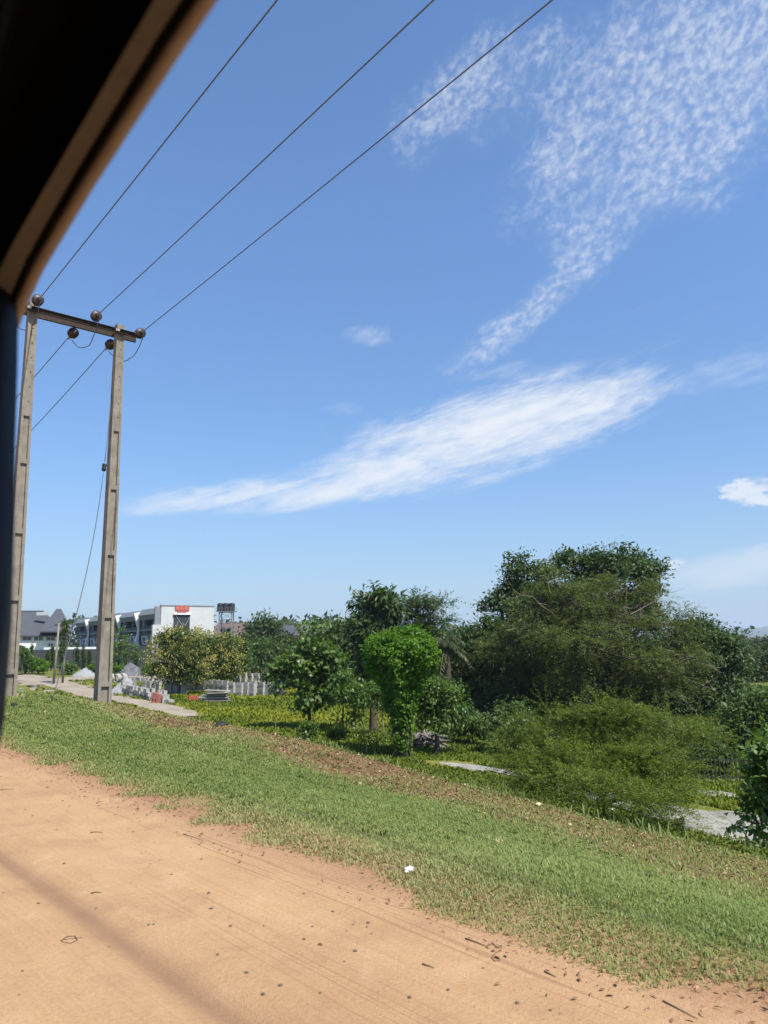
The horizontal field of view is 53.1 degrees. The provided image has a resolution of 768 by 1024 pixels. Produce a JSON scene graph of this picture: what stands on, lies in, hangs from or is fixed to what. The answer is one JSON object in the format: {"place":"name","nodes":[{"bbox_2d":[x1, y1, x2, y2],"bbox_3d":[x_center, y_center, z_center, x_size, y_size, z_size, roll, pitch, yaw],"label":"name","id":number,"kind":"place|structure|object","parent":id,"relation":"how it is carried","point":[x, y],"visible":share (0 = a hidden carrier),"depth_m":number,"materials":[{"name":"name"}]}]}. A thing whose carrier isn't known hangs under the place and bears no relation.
{"place":"outdoors","nodes":[
{"label":"outdoors","id":0,"kind":"place"},
{"bbox_2d":[42,676,156,680],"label":"yard road","id":1,"kind":"structure","parent":0,"point":[74,678],"depth_m":71.11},
{"bbox_2d":[17,675,197,716],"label":"side road","id":2,"kind":"structure","parent":0,"point":[32,681],"depth_m":56.42,"materials":[{"name":"grey concrete"}]},
{"bbox_2d":[0,748,767,1023],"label":"dirt road","id":3,"kind":"structure","parent":0,"point":[185,966],"depth_m":3.91,"materials":[{"name":"soil"}]},
{"bbox_2d":[0,0,217,740],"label":"vehicle","id":4,"kind":"object","parent":3,"relation":"on","point":[81,81],"visible":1,"depth_m":0.51,"materials":[{"name":"black plastic"}]},
{"bbox_2d":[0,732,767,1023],"bbox_3d":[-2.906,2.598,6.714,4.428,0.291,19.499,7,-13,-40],"label":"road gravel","id":5,"kind":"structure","parent":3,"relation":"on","point":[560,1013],"depth_m":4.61,"materials":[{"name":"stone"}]},
{"bbox_2d":[662,1000,697,1018],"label":"twig","id":6,"kind":"object","parent":3,"relation":"on","point":[677,1008],"visible":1,"depth_m":3.16,"materials":[{"name":"brown wood"}]},
{"bbox_2d":[0,695,767,998],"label":"grass verge","id":7,"kind":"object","parent":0,"point":[185,801],"depth_m":6.40,"materials":[{"name":"plant"}]},
{"bbox_2d":[6,294,145,702],"bbox_3d":[-7.477,-0.133,18.272,3.100,9.826,1.294,7,-13,-40],"label":"power pole frame","id":8,"kind":"object","parent":7,"relation":"on","point":[119,333],"visible":0.85,"depth_m":18.31,"materials":[{"name":"concrete"}]},
{"bbox_2d":[17,338,67,396],"bbox_3d":[-23.962,-0.242,37.485,0.022,1.798,48.933,7,-13,-40],"label":"power line","id":9,"kind":"object","parent":8,"relation":"attached to","point":[47,361],"visible":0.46,"depth_m":20.43,"materials":[{"name":"metal"}]},
{"bbox_2d":[31,349,104,430],"bbox_3d":[-23.239,0.190,38.042,0.022,2.363,48.934,7,-13,-40],"label":"power line","id":10,"kind":"object","parent":8,"relation":"attached to","point":[69,389],"visible":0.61,"depth_m":21.88,"materials":[{"name":"metal"}]},
{"bbox_2d":[51,401,110,701],"bbox_3d":[-6.886,0.232,17.900,0.184,8.040,2.109,-2,-10,6],"label":"stay wire","id":11,"kind":"object","parent":8,"relation":"attached to","point":[104,465],"visible":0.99,"depth_m":17.86,"materials":[{"name":"metal"}]},
{"bbox_2d":[42,0,277,295],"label":"power line","id":12,"kind":"object","parent":8,"relation":"attached to","point":[243,42],"visible":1,"depth_m":12.42,"materials":[{"name":"metal"}]},
{"bbox_2d":[101,0,433,311],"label":"power line","id":13,"kind":"object","parent":8,"relation":"attached to","point":[385,45],"visible":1,"depth_m":12.29,"materials":[{"name":"metal"}]},
{"bbox_2d":[145,0,552,329],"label":"power line","id":14,"kind":"object","parent":8,"relation":"attached to","point":[518,27],"visible":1,"depth_m":12.19,"materials":[{"name":"metal"}]},
{"bbox_2d":[215,720,228,725],"bbox_3d":[-2.936,3.788,13.809,0.208,0.097,0.221,-9,-13,40],"label":"plastic bag","id":15,"kind":"object","parent":7,"relation":"on","point":[221,722],"visible":0.9,"depth_m":13.78,"materials":[{"name":"grey plastic"}]},
{"bbox_2d":[0,706,767,1023],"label":"dry debris","id":16,"kind":"object","parent":7,"relation":"on","point":[719,997],"visible":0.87,"depth_m":4.33,"materials":[{"name":"brown plant"}]},
{"bbox_2d":[6,693,767,908],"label":"verge tufts","id":17,"kind":"object","parent":7,"relation":"on","point":[673,879],"visible":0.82,"depth_m":7.13,"materials":[{"name":"green plant"}]},
{"bbox_2d":[404,865,413,871],"bbox_3d":[0.169,2.338,5.044,0.069,0.033,0.092,-4,-10,19],"label":"plastic bag","id":18,"kind":"object","parent":7,"relation":"on","point":[409,868],"visible":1,"depth_m":5.03,"materials":[{"name":"white plastic"}]},
{"bbox_2d":[90,699,767,884],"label":"leaf litter","id":19,"kind":"object","parent":7,"relation":"on","point":[384,777],"visible":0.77,"depth_m":9.61,"materials":[{"name":"brown plant"}]},
{"bbox_2d":[15,0,767,638],"label":"sky","id":20,"kind":"structure","parent":0,"point":[532,314],"materials":[{"name":"blue"}]},
{"bbox_2d":[17,652,767,857],"bbox_3d":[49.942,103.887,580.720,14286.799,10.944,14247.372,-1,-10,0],"label":"ground","id":21,"kind":"structure","parent":0,"point":[50,674],"depth_m":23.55,"materials":[{"name":"green plant"}]},
{"bbox_2d":[19,645,30,674],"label":"shrub","id":22,"kind":"object","parent":21,"relation":"on","point":[24,651],"visible":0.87,"depth_m":75.64,"materials":[{"name":"green plant"}]},
{"bbox_2d":[18,652,36,673],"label":"shrub","id":23,"kind":"object","parent":21,"relation":"on","point":[27,659],"visible":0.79,"depth_m":77.26,"materials":[{"name":"green plant"}]},
{"bbox_2d":[27,657,51,673],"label":"shrub","id":24,"kind":"object","parent":21,"relation":"on","point":[39,665],"visible":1,"depth_m":76.76,"materials":[{"name":"green plant"}]},
{"bbox_2d":[19,609,73,649],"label":"white house","id":25,"kind":"structure","parent":21,"relation":"on","point":[39,628],"depth_m":119.02,"materials":[{"name":"grey metal"}]},
{"bbox_2d":[22,637,31,640],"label":"window","id":26,"kind":"structure","parent":25,"relation":"in","point":[23,638],"depth_m":117.77,"materials":[{"name":"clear glass"}]},
{"bbox_2d":[33,636,43,640],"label":"window","id":27,"kind":"structure","parent":25,"relation":"in","point":[40,638],"depth_m":118.38,"materials":[{"name":"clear glass"}]},
{"bbox_2d":[46,636,55,640],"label":"window","id":28,"kind":"structure","parent":25,"relation":"in","point":[48,638],"depth_m":118.99,"materials":[{"name":"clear glass"}]},
{"bbox_2d":[44,651,50,667],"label":"conifer","id":29,"kind":"object","parent":21,"relation":"on","point":[47,655],"visible":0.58,"depth_m":83.73,"materials":[{"name":"green plant"}]},
{"bbox_2d":[50,646,54,670],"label":"conifer","id":30,"kind":"object","parent":21,"relation":"on","point":[52,652],"visible":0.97,"depth_m":84.89,"materials":[{"name":"green plant"}]},
{"bbox_2d":[52,623,62,683],"bbox_3d":[-27.658,12.128,64.951,0.754,5.372,0.219,-1,-10,0],"label":"old pole","id":31,"kind":"object","parent":21,"relation":"on","point":[55,660],"visible":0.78,"depth_m":64.90,"materials":[{"name":"wood"}]},
{"bbox_2d":[58,642,65,670],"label":"conifer","id":32,"kind":"object","parent":21,"relation":"on","point":[60,660],"visible":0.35,"depth_m":82.56,"materials":[{"name":"green plant"}]},
{"bbox_2d":[61,627,69,682],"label":"old pole","id":33,"kind":"object","parent":21,"relation":"on","point":[63,671],"visible":0.57,"depth_m":65.71,"materials":[{"name":"wood"}]},
{"bbox_2d":[58,619,72,655],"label":"pole creeper","id":34,"kind":"object","parent":33,"relation":"attached to","point":[64,626],"visible":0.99,"depth_m":65.65,"materials":[{"name":"green plant"}]},
{"bbox_2d":[56,660,78,674],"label":"shrub","id":35,"kind":"object","parent":21,"relation":"on","point":[71,667],"visible":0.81,"depth_m":76.13,"materials":[{"name":"green plant"}]},
{"bbox_2d":[44,647,95,649],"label":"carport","id":36,"kind":"object","parent":21,"relation":"on","point":[46,648],"visible":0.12,"depth_m":104.97,"materials":[{"name":"white metal"}]},
{"bbox_2d":[74,642,81,666],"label":"conifer","id":37,"kind":"object","parent":21,"relation":"on","point":[77,658],"visible":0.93,"depth_m":83.75,"materials":[{"name":"green plant"}]},
{"bbox_2d":[71,667,94,676],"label":"gravel heap","id":38,"kind":"object","parent":21,"relation":"on","point":[86,672],"visible":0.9,"depth_m":74.03,"materials":[{"name":"grey gravel"}]},
{"bbox_2d":[80,644,86,669],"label":"conifer","id":39,"kind":"object","parent":21,"relation":"on","point":[83,659],"visible":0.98,"depth_m":84.91,"materials":[{"name":"green plant"}]},
{"bbox_2d":[86,650,92,665],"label":"conifer","id":40,"kind":"object","parent":21,"relation":"on","point":[89,658],"visible":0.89,"depth_m":82.54,"materials":[{"name":"green plant"}]},
{"bbox_2d":[87,662,94,672],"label":"shrub","id":41,"kind":"object","parent":21,"relation":"on","point":[92,667],"visible":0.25,"depth_m":74.78,"materials":[{"name":"green plant"}]},
{"bbox_2d":[18,648,167,668],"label":"boundary wall","id":42,"kind":"structure","parent":21,"relation":"on","point":[70,653],"depth_m":93.13,"materials":[{"name":"grey concrete"}]},
{"bbox_2d":[113,674,121,681],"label":"culvert ring","id":43,"kind":"object","parent":21,"relation":"on","point":[119,676],"visible":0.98,"depth_m":66.97,"materials":[{"name":"grey concrete"}]},
{"bbox_2d":[112,662,124,673],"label":"shrub","id":44,"kind":"object","parent":21,"relation":"on","point":[117,668],"visible":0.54,"depth_m":75.71,"materials":[{"name":"green plant"}]},
{"bbox_2d":[112,677,136,694],"bbox_3d":[-18.403,12.470,54.908,2.636,1.366,2.304,-1,-10,0],"label":"gravel heap","id":45,"kind":"object","parent":21,"relation":"on","point":[117,688],"visible":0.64,"depth_m":54.40,"materials":[{"name":"grey gravel"}]},
{"bbox_2d":[118,662,140,675],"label":"gravel heap","id":46,"kind":"object","parent":21,"relation":"on","point":[130,669],"visible":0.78,"depth_m":75.82,"materials":[{"name":"grey gravel"}]},
{"bbox_2d":[113,626,147,665],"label":"layered tree","id":47,"kind":"object","parent":21,"relation":"on","point":[134,656],"visible":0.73,"depth_m":78.61,"materials":[{"name":"green plant"}]},
{"bbox_2d":[134,648,139,666],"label":"conifer","id":48,"kind":"object","parent":21,"relation":"on","point":[136,661],"visible":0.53,"depth_m":82.48,"materials":[{"name":"green plant"}]},
{"bbox_2d":[134,672,155,676],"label":"sand heap","id":49,"kind":"object","parent":21,"relation":"on","point":[140,674],"visible":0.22,"depth_m":74.22,"materials":[{"name":"beige sand"}]},
{"bbox_2d":[75,605,216,653],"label":"townhouse block","id":50,"kind":"structure","parent":21,"relation":"on","point":[138,624],"depth_m":134.16,"materials":[{"name":"white painted plaster"},{"name":"dark glass"}]},
{"bbox_2d":[90,638,95,645],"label":"slanted window","id":51,"kind":"structure","parent":50,"relation":"in","point":[92,640],"depth_m":165.08,"materials":[{"name":"blue glass"}]},
{"bbox_2d":[141,636,149,644],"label":"slanted window","id":52,"kind":"structure","parent":50,"relation":"in","point":[143,638],"depth_m":135.46,"materials":[{"name":"blue glass"}]},
{"bbox_2d":[139,661,156,673],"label":"shrub","id":53,"kind":"object","parent":21,"relation":"on","point":[142,670],"visible":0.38,"depth_m":74.17,"materials":[{"name":"green plant"}]},
{"bbox_2d":[151,692,161,702],"bbox_3d":[-13.467,11.037,45.485,0.515,0.570,0.260,10,-3,30],"label":"block mould","id":54,"kind":"object","parent":21,"relation":"on","point":[157,697],"visible":0.86,"depth_m":45.43,"materials":[{"name":"red paint"}]},
{"bbox_2d":[141,621,219,693],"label":"flowering tree","id":55,"kind":"object","parent":21,"relation":"on","point":[183,652],"visible":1,"depth_m":53.05,"materials":[{"name":"green plant"}]},
{"bbox_2d":[187,626,248,687],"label":"flowering tree","id":56,"kind":"object","parent":21,"relation":"on","point":[225,667],"visible":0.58,"depth_m":57.45,"materials":[{"name":"green plant"}]},
{"bbox_2d":[216,603,236,636],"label":"water tower","id":57,"kind":"structure","parent":21,"relation":"on","point":[223,608],"depth_m":147.92,"materials":[{"name":"metal"}]},
{"bbox_2d":[214,623,253,637],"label":"brown roof house","id":58,"kind":"structure","parent":21,"relation":"on","point":[236,625],"depth_m":173.07,"materials":[{"name":"metal"}]},
{"bbox_2d":[215,628,255,681],"bbox_3d":[-12.939,12.324,64.948,5.298,4.979,4.380,-1,-10,0],"label":"green bush","id":59,"kind":"object","parent":21,"relation":"on","point":[247,649],"visible":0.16,"depth_m":64.59,"materials":[{"name":"green plant"}]},
{"bbox_2d":[233,608,293,645],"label":"dark tree","id":60,"kind":"object","parent":21,"relation":"on","point":[268,626],"visible":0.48,"depth_m":110.12,"materials":[{"name":"green plant"}]},
{"bbox_2d":[241,633,289,675],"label":"bush","id":61,"kind":"object","parent":21,"relation":"on","point":[262,654],"visible":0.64,"depth_m":81.92,"materials":[{"name":"green plant"}]},
{"bbox_2d":[256,653,298,688],"bbox_3d":[-7.664,12.889,60.736,4.932,3.399,3.664,-1,-10,0],"label":"bush","id":62,"kind":"object","parent":21,"relation":"on","point":[263,673],"visible":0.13,"depth_m":60.14,"materials":[{"name":"green plant"}]},
{"bbox_2d":[258,629,315,659],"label":"tree","id":63,"kind":"object","parent":21,"relation":"on","point":[285,641],"visible":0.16,"depth_m":90.19,"materials":[{"name":"green plant"}]},
{"bbox_2d":[281,625,296,638],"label":"orange gable house","id":64,"kind":"structure","parent":21,"relation":"on","point":[291,627],"depth_m":195.72,"materials":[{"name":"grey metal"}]},
{"bbox_2d":[295,718,321,739],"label":"shrub","id":65,"kind":"object","parent":21,"relation":"on","point":[307,731],"visible":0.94,"depth_m":26.60,"materials":[{"name":"green plant"}]},
{"bbox_2d":[261,617,356,724],"bbox_3d":[-3.033,6.668,31.636,3.976,4.666,2.561,-1,-10,0],"label":"leaved tree","id":66,"kind":"object","parent":21,"relation":"on","point":[314,660],"visible":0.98,"depth_m":31.29,"materials":[{"name":"green plant"}]},
{"bbox_2d":[294,625,328,636],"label":"olive roof house","id":67,"kind":"structure","parent":21,"relation":"on","point":[297,633],"depth_m":189.94,"materials":[{"name":"grey"}]},
{"bbox_2d":[288,610,358,695],"bbox_3d":[-2.844,9.932,51.218,7.175,6.785,5.734,-1,-10,0],"label":"bushy tree","id":68,"kind":"object","parent":21,"relation":"on","point":[332,632],"visible":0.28,"depth_m":50.37,"materials":[{"name":"green plant"}]},
{"bbox_2d":[323,725,349,745],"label":"shrub","id":69,"kind":"object","parent":21,"relation":"on","point":[334,733],"visible":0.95,"depth_m":25.48,"materials":[{"name":"green plant"}]},
{"bbox_2d":[320,662,363,729],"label":"sapling","id":70,"kind":"object","parent":21,"relation":"on","point":[341,684],"visible":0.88,"depth_m":30.03,"materials":[{"name":"green plant"}]},
{"bbox_2d":[336,677,375,731],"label":"sapling","id":71,"kind":"object","parent":21,"relation":"on","point":[357,698],"visible":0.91,"depth_m":29.42,"materials":[{"name":"green plant"}]},
{"bbox_2d":[338,726,390,755],"bbox_3d":[-0.552,7.241,24.192,1.475,1.080,1.240,-10,-13,42],"label":"shrub","id":72,"kind":"object","parent":21,"relation":"on","point":[372,736],"visible":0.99,"depth_m":24.12,"materials":[{"name":"green plant"}]},
{"bbox_2d":[357,674,386,741],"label":"sapling","id":73,"kind":"object","parent":21,"relation":"on","point":[374,693],"visible":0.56,"depth_m":27.48,"materials":[{"name":"green plant"}]},
{"bbox_2d":[369,701,377,731],"bbox_3d":[-0.423,7.934,29.983,0.470,1.844,0.471,-1,-10,0],"label":"tree stump","id":74,"kind":"object","parent":21,"relation":"on","point":[372,722],"visible":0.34,"depth_m":29.84,"materials":[{"name":"wood"}]},
{"bbox_2d":[338,580,429,684],"bbox_3d":[0.001,7.733,45.382,5.607,7.440,3.887,-1,-10,0],"label":"upright tree","id":75,"kind":"object","parent":21,"relation":"on","point":[379,610],"visible":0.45,"depth_m":45.08,"materials":[{"name":"green plant"}]},
{"bbox_2d":[359,623,442,757],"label":"creeper column","id":76,"kind":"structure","parent":21,"relation":"on","point":[401,664],"depth_m":24.20,"materials":[{"name":"green plant"}]},
{"bbox_2d":[66,611,758,651],"bbox_3d":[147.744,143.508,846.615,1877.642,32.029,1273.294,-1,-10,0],"label":"woods","id":77,"kind":"object","parent":21,"relation":"on","point":[72,642],"depth_m":259.99,"materials":[{"name":"green plant"}]},
{"bbox_2d":[76,697,751,852],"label":"bank weeds","id":78,"kind":"object","parent":21,"relation":"on","point":[334,745],"visible":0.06,"depth_m":9.17,"materials":[{"name":"green plant"}]},
{"bbox_2d":[397,585,465,690],"bbox_3d":[2.251,8.209,47.212,6.067,7.328,4.966,-1,-10,0],"label":"spreading tree","id":79,"kind":"object","parent":21,"relation":"on","point":[428,616],"visible":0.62,"depth_m":47.02,"materials":[{"name":"green plant"}]},
{"bbox_2d":[413,675,478,751],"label":"tree","id":80,"kind":"object","parent":21,"relation":"on","point":[434,698],"visible":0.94,"depth_m":25.22,"materials":[{"name":"green plant"}]},
{"bbox_2d":[429,628,464,683],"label":"bushy tree","id":81,"kind":"object","parent":21,"relation":"on","point":[435,673],"visible":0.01,"depth_m":50.35,"materials":[{"name":"green plant"}]},
{"bbox_2d":[435,637,475,711],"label":"palm tree","id":82,"kind":"object","parent":21,"relation":"on","point":[447,646],"visible":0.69,"depth_m":40.11,"materials":[{"name":"green plant"}]},
{"bbox_2d":[443,707,493,743],"bbox_3d":[3.097,7.796,28.024,2.240,1.659,2.067,4,-11,-25],"label":"shrub","id":83,"kind":"object","parent":21,"relation":"on","point":[476,729],"visible":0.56,"depth_m":27.88,"materials":[{"name":"green plant"}]},
{"bbox_2d":[256,723,729,847],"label":"tall grass","id":84,"kind":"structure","parent":21,"relation":"on","point":[391,757],"depth_m":11.86,"materials":[{"name":"plant"}]},
{"bbox_2d":[427,608,571,716],"bbox_3d":[6.036,8.781,42.058,8.525,6.971,5.472,-1,-10,0],"label":"dark tree","id":85,"kind":"object","parent":21,"relation":"on","point":[482,695],"visible":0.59,"depth_m":41.13,"materials":[{"name":"green plant"}]},
{"bbox_2d":[479,694,547,747],"bbox_3d":[4.399,7.284,26.096,2.400,2.128,2.154,-1,-10,0],"label":"shrub","id":86,"kind":"object","parent":21,"relation":"on","point":[496,710],"visible":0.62,"depth_m":25.95,"materials":[{"name":"green plant"}]},
{"bbox_2d":[439,555,728,722],"bbox_3d":[9.502,6.504,39.183,15.026,9.123,8.621,-3,-10,15],"label":"feathery tree","id":87,"kind":"object","parent":21,"relation":"on","point":[650,656],"visible":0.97,"depth_m":38.94,"materials":[{"name":"green plant"}]},
{"bbox_2d":[470,541,705,710],"bbox_3d":[12.083,6.794,45.154,14.015,10.988,10.852,-6,-11,28],"label":"tall tree","id":88,"kind":"object","parent":21,"relation":"on","point":[619,563],"visible":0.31,"depth_m":45.25,"materials":[{"name":"green plant"}]},
{"bbox_2d":[471,675,745,842],"bbox_3d":[4.747,4.886,15.035,6.049,3.278,5.130,-1,-10,0],"label":"feathery bush","id":89,"kind":"object","parent":21,"relation":"on","point":[604,778],"visible":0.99,"depth_m":15.20,"materials":[{"name":"green plant"}]},
{"bbox_2d":[527,650,699,709],"bbox_3d":[13.235,11.462,48.825,18.771,5.862,8.295,-1,-10,0],"label":"dark tree","id":90,"kind":"object","parent":21,"relation":"on","point":[565,698],"visible":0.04,"depth_m":47.16,"materials":[{"name":"green plant"}]},
{"bbox_2d":[673,817,684,824],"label":"weed tuft","id":91,"kind":"object","parent":21,"relation":"on","point":[680,819],"visible":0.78,"depth_m":16.71,"materials":[{"name":"green plant"}]},
{"bbox_2d":[670,773,701,798],"bbox_3d":[7.665,7.050,19.539,0.748,0.805,0.788,6,-12,-36],"label":"shrub","id":92,"kind":"object","parent":21,"relation":"on","point":[690,785],"visible":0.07,"depth_m":19.50,"materials":[{"name":"green plant"}]},
{"bbox_2d":[631,611,766,716],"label":"dark tree","id":93,"kind":"object","parent":21,"relation":"on","point":[726,644],"visible":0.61,"depth_m":42.13,"materials":[{"name":"green plant"}]},
{"bbox_2d":[658,757,760,781],"bbox_3d":[9.593,7.426,22.095,3.457,0.838,0.140,0,-10,-2],"label":"picket fence","id":94,"kind":"object","parent":21,"relation":"on","point":[724,776],"visible":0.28,"depth_m":22.07,"materials":[{"name":"green metal"}]},
{"bbox_2d":[686,734,743,775],"bbox_3d":[9.855,7.337,23.012,1.744,1.391,1.619,3,-10,-19],"label":"shrub","id":95,"kind":"object","parent":21,"relation":"on","point":[728,754],"visible":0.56,"depth_m":22.83,"materials":[{"name":"green plant"}]},
{"bbox_2d":[703,679,767,753],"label":"leafy bush","id":96,"kind":"object","parent":21,"relation":"on","point":[749,711],"visible":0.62,"depth_m":27.79,"materials":[{"name":"green plant"}]},
{"bbox_2d":[723,715,767,847],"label":"glossy shrub","id":97,"kind":"object","parent":21,"relation":"on","point":[756,768],"visible":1,"depth_m":7.25,"materials":[{"name":"green plant"}]},
{"bbox_2d":[736,630,767,649],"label":"plain tree","id":98,"kind":"object","parent":21,"relation":"on","point":[763,639],"visible":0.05,"depth_m":146.96,"materials":[{"name":"green plant"}]},
{"bbox_2d":[738,642,767,682],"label":"plain tree","id":99,"kind":"object","parent":21,"relation":"on","point":[761,672],"visible":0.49,"depth_m":72.55,"materials":[{"name":"green plant"}]},
{"bbox_2d":[740,638,767,657],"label":"plain tree","id":100,"kind":"object","parent":21,"relation":"on","point":[759,649],"visible":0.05,"depth_m":108.12,"materials":[{"name":"green plant"}]},
{"bbox_2d":[440,762,767,847],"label":"garden path","id":101,"kind":"structure","parent":0,"point":[722,823],"depth_m":17.36,"materials":[{"name":"concrete"}]},
{"bbox_2d":[724,812,755,837],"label":"drooping shoot","id":102,"kind":"object","parent":101,"relation":"on","point":[726,833],"visible":0.34,"depth_m":8.04,"materials":[{"name":"green plant"}]},
{"bbox_2d":[610,626,767,638],"bbox_3d":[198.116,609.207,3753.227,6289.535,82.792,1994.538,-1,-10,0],"label":"hills","id":103,"kind":"structure","parent":0,"point":[760,631],"depth_m":3885.01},
{"bbox_2d":[687,790,735,796],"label":"cross path","id":104,"kind":"structure","parent":0,"point":[731,793],"depth_m":20.21,"materials":[{"name":"concrete"}]},
{"bbox_3d":[1.164,8.143,26.760,0.219,0.110,0.888,-1,-10,0],"label":"log","id":105,"kind":"object","parent":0,"visible":0},
{"bbox_2d":[415,741,429,744],"bbox_3d":[1.335,7.995,26.594,0.535,0.107,0.101,1,-10,-11],"label":"log","id":106,"kind":"object","parent":105,"relation":"on","point":[421,743],"visible":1,"depth_m":26.55,"materials":[{"name":"grey wood"}]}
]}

